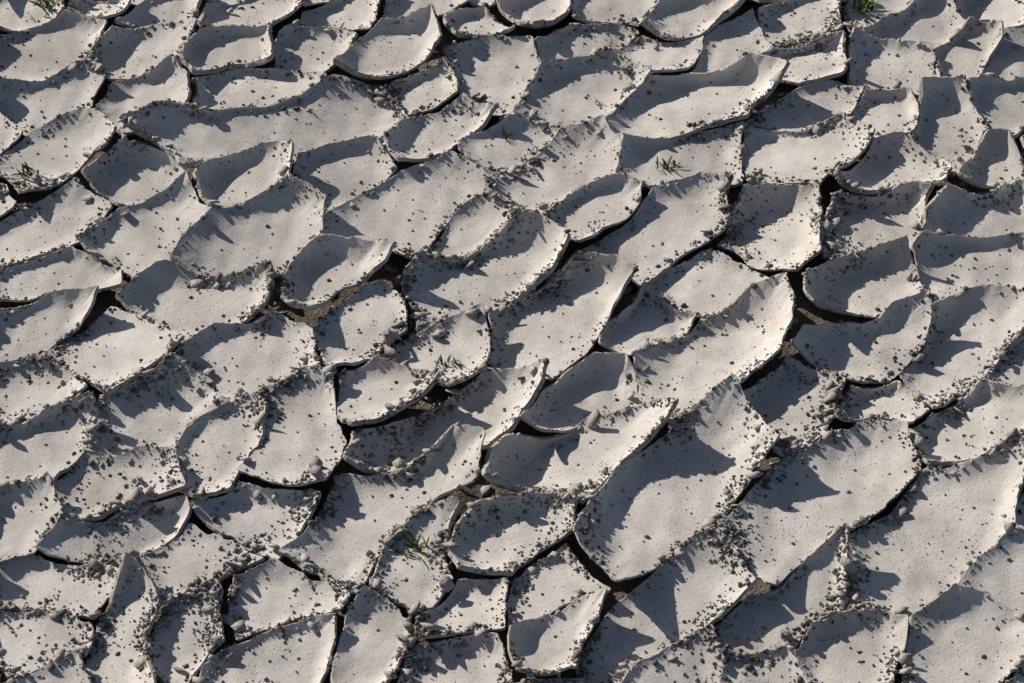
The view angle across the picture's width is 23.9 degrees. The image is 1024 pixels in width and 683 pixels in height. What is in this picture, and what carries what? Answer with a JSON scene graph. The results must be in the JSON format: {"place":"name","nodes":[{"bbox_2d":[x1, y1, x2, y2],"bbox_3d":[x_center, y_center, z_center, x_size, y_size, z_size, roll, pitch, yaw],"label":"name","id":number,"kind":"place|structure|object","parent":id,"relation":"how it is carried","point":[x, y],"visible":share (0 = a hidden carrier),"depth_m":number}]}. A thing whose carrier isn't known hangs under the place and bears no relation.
{"place":"outdoors","nodes":[
{"label":"outdoors","id":0,"kind":"place"},
{"bbox_2d":[0,0,1023,682],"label":"ground","id":1,"kind":"structure","parent":0,"point":[808,312],"depth_m":3.33},
{"bbox_2d":[0,0,1023,682],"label":"cracked mud plates","id":2,"kind":"object","parent":1,"relation":"on","point":[938,532],"visible":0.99,"depth_m":3.27},
{"bbox_2d":[10,161,45,179],"bbox_3d":[-0.694,-0.241,3.488,0.051,0.017,0.033,16,48,15],"label":"grass sprout","id":3,"kind":"object","parent":2,"relation":"on","point":[28,169],"depth_m":3.49},
{"bbox_2d":[27,0,52,16],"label":"grass sprout","id":4,"kind":"object","parent":2,"relation":"on","point":[40,5],"depth_m":3.77},
{"bbox_2d":[397,529,428,561],"bbox_3d":[-0.124,0.253,2.997,0.035,0.018,0.050,9,46,9],"label":"grass sprout","id":5,"kind":"object","parent":2,"relation":"on","point":[420,547],"depth_m":3.00},
{"bbox_2d":[434,353,458,369],"bbox_3d":[-0.086,0.028,3.227,0.038,0.017,0.032,0,45,0],"label":"grass sprout","id":6,"kind":"object","parent":2,"relation":"on","point":[441,360],"depth_m":3.23},
{"bbox_2d":[501,127,512,140],"bbox_3d":[-0.006,-0.304,3.554,0.017,0.011,0.027,8,46,8],"label":"grass sprout","id":7,"kind":"object","parent":2,"relation":"on","point":[506,135],"depth_m":3.55},
{"bbox_2d":[0,0,1023,682],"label":"mud crumbs","id":8,"kind":"object","parent":2,"relation":"on","point":[400,466],"visible":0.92,"depth_m":3.16},
{"bbox_2d":[655,155,680,170],"bbox_3d":[0.226,-0.258,3.505,0.040,0.015,0.029,0,45,0],"label":"grass sprout","id":9,"kind":"object","parent":2,"relation":"on","point":[664,164],"depth_m":3.51},
{"bbox_2d":[837,0,878,14],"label":"grass sprout","id":10,"kind":"object","parent":2,"relation":"on","point":[868,5],"depth_m":3.77}
]}

